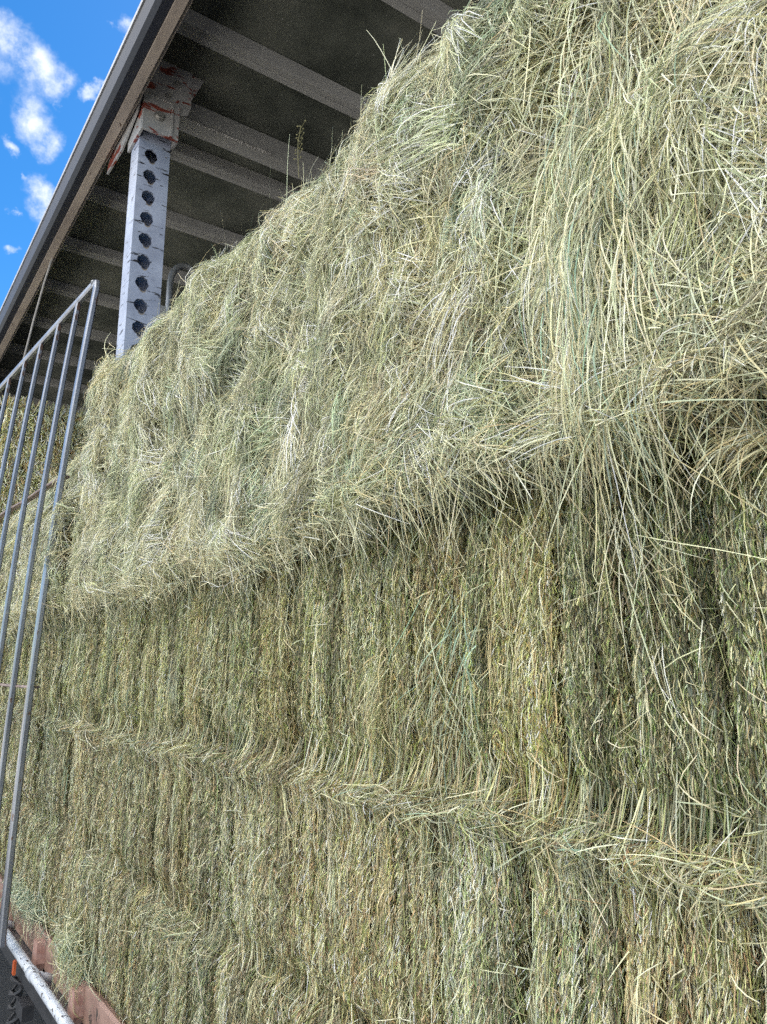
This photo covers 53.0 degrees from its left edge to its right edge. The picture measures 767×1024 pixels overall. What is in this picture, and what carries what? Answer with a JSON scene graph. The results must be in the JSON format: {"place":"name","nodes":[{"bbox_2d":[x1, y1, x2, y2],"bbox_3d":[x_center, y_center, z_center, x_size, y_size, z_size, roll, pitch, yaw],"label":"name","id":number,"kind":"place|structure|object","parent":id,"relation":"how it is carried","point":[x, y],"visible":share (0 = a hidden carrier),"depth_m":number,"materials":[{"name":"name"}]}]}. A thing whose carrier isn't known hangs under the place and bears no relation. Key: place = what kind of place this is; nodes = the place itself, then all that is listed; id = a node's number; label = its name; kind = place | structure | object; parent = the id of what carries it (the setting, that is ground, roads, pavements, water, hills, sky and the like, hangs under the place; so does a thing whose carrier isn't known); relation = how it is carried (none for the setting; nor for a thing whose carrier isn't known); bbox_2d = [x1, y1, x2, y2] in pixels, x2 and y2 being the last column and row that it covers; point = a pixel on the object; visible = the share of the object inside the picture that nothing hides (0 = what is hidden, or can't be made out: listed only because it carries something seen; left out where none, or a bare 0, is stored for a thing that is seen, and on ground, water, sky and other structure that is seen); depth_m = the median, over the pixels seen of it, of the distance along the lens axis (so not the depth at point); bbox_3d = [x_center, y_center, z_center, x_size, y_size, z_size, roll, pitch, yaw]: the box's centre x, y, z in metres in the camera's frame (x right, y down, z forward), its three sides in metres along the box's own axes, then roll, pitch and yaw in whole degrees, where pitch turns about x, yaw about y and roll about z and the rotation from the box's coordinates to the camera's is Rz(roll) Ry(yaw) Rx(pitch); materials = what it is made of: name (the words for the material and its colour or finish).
{"place":"outdoors","nodes":[
{"label":"outdoors","id":0,"kind":"place"},
{"bbox_2d":[0,949,45,1023],"bbox_3d":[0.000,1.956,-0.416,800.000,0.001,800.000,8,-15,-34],"label":"ground","id":1,"kind":"structure","parent":0,"point":[7,984],"depth_m":4.93,"materials":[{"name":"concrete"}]},
{"bbox_2d":[0,0,500,1023],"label":"hay trailer","id":2,"kind":"object","parent":1,"relation":"on","point":[180,164],"visible":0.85,"depth_m":4.13,"materials":[{"name":"metal"}]},
{"bbox_2d":[0,508,14,536],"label":"hay bale","id":3,"kind":"object","parent":2,"relation":"on","point":[3,520],"depth_m":6.53,"materials":[{"name":"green plant"}]},
{"bbox_2d":[0,447,71,526],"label":"hay bale","id":4,"kind":"object","parent":3,"relation":"on","point":[36,481],"visible":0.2,"depth_m":6.65,"materials":[{"name":"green plant"}]},
{"bbox_2d":[0,393,97,477],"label":"hay bale","id":5,"kind":"object","parent":4,"relation":"on","point":[45,434],"visible":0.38,"depth_m":6.81,"materials":[{"name":"green plant"}]},
{"bbox_2d":[0,787,25,875],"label":"hay bale","id":6,"kind":"object","parent":2,"relation":"on","point":[5,816],"visible":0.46,"depth_m":4.43,"materials":[{"name":"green plant"}]},
{"bbox_2d":[0,705,53,820],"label":"hay bale","id":7,"kind":"object","parent":6,"relation":"on","point":[30,781],"visible":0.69,"depth_m":4.04,"materials":[{"name":"green plant"}]},
{"bbox_2d":[13,609,75,736],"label":"hay bale","id":8,"kind":"object","parent":7,"relation":"on","point":[49,674],"visible":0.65,"depth_m":3.97,"materials":[{"name":"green plant"}]},
{"bbox_2d":[6,490,85,649],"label":"hay bale","id":9,"kind":"object","parent":8,"relation":"on","point":[22,563],"visible":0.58,"depth_m":3.82,"materials":[{"name":"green plant"}]},
{"bbox_2d":[23,399,103,556],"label":"hay bale","id":10,"kind":"object","parent":9,"relation":"on","point":[75,483],"visible":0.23,"depth_m":4.23,"materials":[{"name":"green plant"}]},
{"bbox_2d":[0,857,57,943],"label":"hay clump","id":11,"kind":"object","parent":2,"relation":"on","point":[19,897],"visible":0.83,"depth_m":3.61,"materials":[{"name":"green plant"}]},
{"bbox_2d":[23,257,53,357],"bbox_3d":[-2.355,-1.374,5.226,0.334,0.746,0.036,-11,-16,41],"label":"rope","id":12,"kind":"object","parent":2,"relation":"hanging from","point":[39,300],"visible":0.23,"depth_m":5.24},
{"bbox_2d":[12,802,74,943],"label":"hay bale","id":13,"kind":"object","parent":2,"relation":"on","point":[40,849],"visible":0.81,"depth_m":3.58,"materials":[{"name":"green plant"}]},
{"bbox_2d":[0,279,99,947],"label":"side gate","id":14,"kind":"structure","parent":2,"relation":"attached to","point":[93,287],"depth_m":3.98,"materials":[{"name":"metal"}]},
{"bbox_2d":[52,476,66,493],"bbox_3d":[-1.629,-0.139,3.866,0.140,0.117,0.046,-12,-17,43],"label":"hay wisp","id":15,"kind":"object","parent":14,"relation":"attached to","point":[56,482],"visible":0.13,"depth_m":3.87,"materials":[{"name":"plant"}]},
{"bbox_2d":[45,897,103,1022],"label":"hay clump","id":16,"kind":"object","parent":2,"relation":"on","point":[67,943],"visible":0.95,"depth_m":2.92,"materials":[{"name":"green plant"}]},
{"bbox_2d":[60,833,180,1023],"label":"hay bale","id":17,"kind":"object","parent":2,"relation":"on","point":[123,967],"visible":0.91,"depth_m":2.64,"materials":[{"name":"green plant"}]},
{"bbox_2d":[34,701,117,888],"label":"hay bale","id":18,"kind":"object","parent":17,"relation":"on","point":[69,791],"visible":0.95,"depth_m":3.35,"materials":[{"name":"green plant"}]},
{"bbox_2d":[91,720,243,960],"bbox_3d":[-0.575,1.046,2.711,0.672,0.639,1.339,8,-15,-34],"label":"hay bale","id":19,"kind":"object","parent":17,"relation":"on","point":[161,816],"visible":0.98,"depth_m":2.39,"materials":[{"name":"green plant"}]},
{"bbox_2d":[52,589,157,762],"bbox_3d":[-1.032,0.720,3.430,0.690,0.673,1.246,8,-15,-34],"label":"hay bale","id":20,"kind":"object","parent":19,"relation":"on","point":[101,663],"visible":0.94,"depth_m":3.16,"materials":[{"name":"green plant"}]},
{"bbox_2d":[42,425,183,631],"bbox_3d":[-0.911,0.146,3.311,0.764,0.822,1.502,8,-15,-34],"label":"hay bale","id":21,"kind":"object","parent":20,"relation":"on","point":[105,552],"visible":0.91,"depth_m":3.04,"materials":[{"name":"green plant"}]},
{"bbox_2d":[76,281,181,506],"bbox_3d":[-0.846,-0.447,3.347,0.757,0.898,1.306,8,-15,-34],"label":"hay bale","id":22,"kind":"object","parent":21,"relation":"on","point":[117,414],"visible":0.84,"depth_m":3.09,"materials":[{"name":"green plant"}]},
{"bbox_2d":[79,332,128,424],"bbox_3d":[-1.297,-0.619,3.602,0.193,0.471,0.651,8,-15,-34],"label":"hay clump","id":23,"kind":"object","parent":22,"relation":"attached to","point":[100,373],"visible":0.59,"depth_m":3.54,"materials":[{"name":"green plant"}]},
{"bbox_2d":[138,887,375,1023],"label":"hay bale","id":24,"kind":"object","parent":2,"relation":"on","point":[194,988],"visible":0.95,"depth_m":2.00,"materials":[{"name":"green plant"}]},
{"bbox_2d":[210,743,562,1023],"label":"hay bale","id":25,"kind":"object","parent":24,"relation":"on","point":[390,918],"visible":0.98,"depth_m":1.46,"materials":[{"name":"green plant"}]},
{"bbox_2d":[129,542,319,789],"bbox_3d":[-0.343,0.521,2.493,0.661,0.670,1.252,8,-15,-34],"label":"hay bale","id":26,"kind":"object","parent":25,"relation":"on","point":[212,670],"visible":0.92,"depth_m":2.19,"materials":[{"name":"green plant"}]},
{"bbox_2d":[131,280,363,626],"bbox_3d":[-0.227,-0.079,2.364,0.758,0.958,1.489,8,-15,-34],"label":"hay bale","id":27,"kind":"object","parent":26,"relation":"on","point":[239,476],"visible":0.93,"depth_m":2.06,"materials":[{"name":"green plant"}]},
{"bbox_2d":[131,129,355,461],"bbox_3d":[-0.263,-0.582,2.524,0.757,0.915,1.381,8,-15,-34],"label":"hay bale","id":28,"kind":"object","parent":27,"relation":"on","point":[216,317],"visible":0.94,"depth_m":2.27,"materials":[{"name":"green plant"}]},
{"bbox_2d":[293,120,305,177],"bbox_3d":[-0.230,-0.993,2.107,0.011,0.160,0.073,8,-15,-34],"label":"weed stalk","id":29,"kind":"object","parent":28,"relation":"on","point":[299,133],"visible":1,"depth_m":2.11,"materials":[{"name":"green plant"}]},
{"bbox_2d":[278,409,761,925],"bbox_3d":[0.306,0.294,1.552,0.707,0.715,1.258,8,-15,-34],"label":"hay bale","id":30,"kind":"object","parent":25,"relation":"on","point":[566,701],"visible":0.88,"depth_m":1.21,"materials":[{"name":"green plant"}]},
{"bbox_2d":[344,637,411,795],"bbox_3d":[-0.012,0.408,1.536,0.120,0.314,0.199,8,-15,-34],"label":"hay clump","id":31,"kind":"object","parent":30,"relation":"attached to","point":[382,709],"visible":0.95,"depth_m":1.53,"materials":[{"name":"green plant"}]},
{"bbox_2d":[388,553,493,861],"bbox_3d":[0.080,0.341,1.405,0.089,0.544,0.334,8,-15,-34],"label":"hay clump","id":32,"kind":"object","parent":30,"relation":"attached to","point":[423,679],"visible":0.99,"depth_m":1.35,"materials":[{"name":"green plant"}]},
{"bbox_2d":[579,448,766,785],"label":"hay clump","id":33,"kind":"object","parent":30,"relation":"attached to","point":[645,534],"visible":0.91,"depth_m":1.06,"materials":[{"name":"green plant"}]},
{"bbox_2d":[0,0,140,308],"label":"sky","id":34,"kind":"structure","parent":0,"point":[57,56],"materials":[{"name":"blue"}]},
{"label":"hay bale","id":35,"kind":"object","parent":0,"visible":0},
{"bbox_2d":[0,622,21,713],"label":"hay bale","id":36,"kind":"object","parent":35,"relation":"on","point":[7,664],"visible":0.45,"depth_m":4.91,"materials":[{"name":"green plant"}]},
{"bbox_2d":[0,523,24,641],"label":"hay bale","id":37,"kind":"object","parent":36,"relation":"on","point":[6,563],"visible":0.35,"depth_m":4.73,"materials":[{"name":"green plant"}]},
{"bbox_2d":[5,443,81,547],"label":"hay bale","id":38,"kind":"object","parent":37,"relation":"on","point":[50,495],"visible":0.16,"depth_m":4.95,"materials":[{"name":"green plant"}]},
{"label":"hay bale","id":39,"kind":"object","parent":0,"visible":0},
{"bbox_2d":[0,510,27,543],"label":"hay bale","id":40,"kind":"object","parent":39,"relation":"on","point":[13,526],"visible":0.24,"depth_m":5.83,"materials":[{"name":"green plant"}]},
{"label":"hay bale","id":41,"kind":"object","parent":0,"visible":0},
{"bbox_2d":[481,782,766,1023],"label":"hay bale","id":42,"kind":"object","parent":41,"relation":"on","point":[611,946],"visible":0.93,"depth_m":1.02,"materials":[{"name":"green plant"}]},
{"bbox_2d":[626,769,766,947],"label":"hay clump","id":43,"kind":"object","parent":42,"relation":"on","point":[734,893],"visible":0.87,"depth_m":0.93,"materials":[{"name":"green plant"}]},
{"bbox_2d":[650,375,766,896],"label":"hay bale","id":44,"kind":"object","parent":42,"relation":"on","point":[742,580],"visible":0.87,"depth_m":0.91,"materials":[{"name":"green plant"}]},
{"bbox_2d":[287,0,766,607],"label":"hay bale","id":45,"kind":"object","parent":44,"relation":"on","point":[441,396],"visible":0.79,"depth_m":1.18,"materials":[{"name":"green plant"}]},
{"bbox_2d":[271,0,746,379],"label":"hay bale","id":46,"kind":"object","parent":45,"relation":"on","point":[398,161],"visible":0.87,"depth_m":1.47,"materials":[{"name":"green plant"}]},
{"bbox_2d":[468,0,766,173],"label":"hay bale","id":47,"kind":"object","parent":45,"relation":"on","point":[700,5],"visible":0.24,"depth_m":1.23,"materials":[{"name":"green plant"}]},
{"bbox_2d":[494,0,761,617],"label":"hay clump","id":48,"kind":"object","parent":45,"relation":"attached to","point":[570,296],"visible":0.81,"depth_m":1.04,"materials":[{"name":"green plant"}]},
{"bbox_2d":[674,371,766,521],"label":"hay clump","id":49,"kind":"object","parent":45,"relation":"attached to","point":[744,450],"visible":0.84,"depth_m":0.91,"materials":[{"name":"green plant"}]}
]}

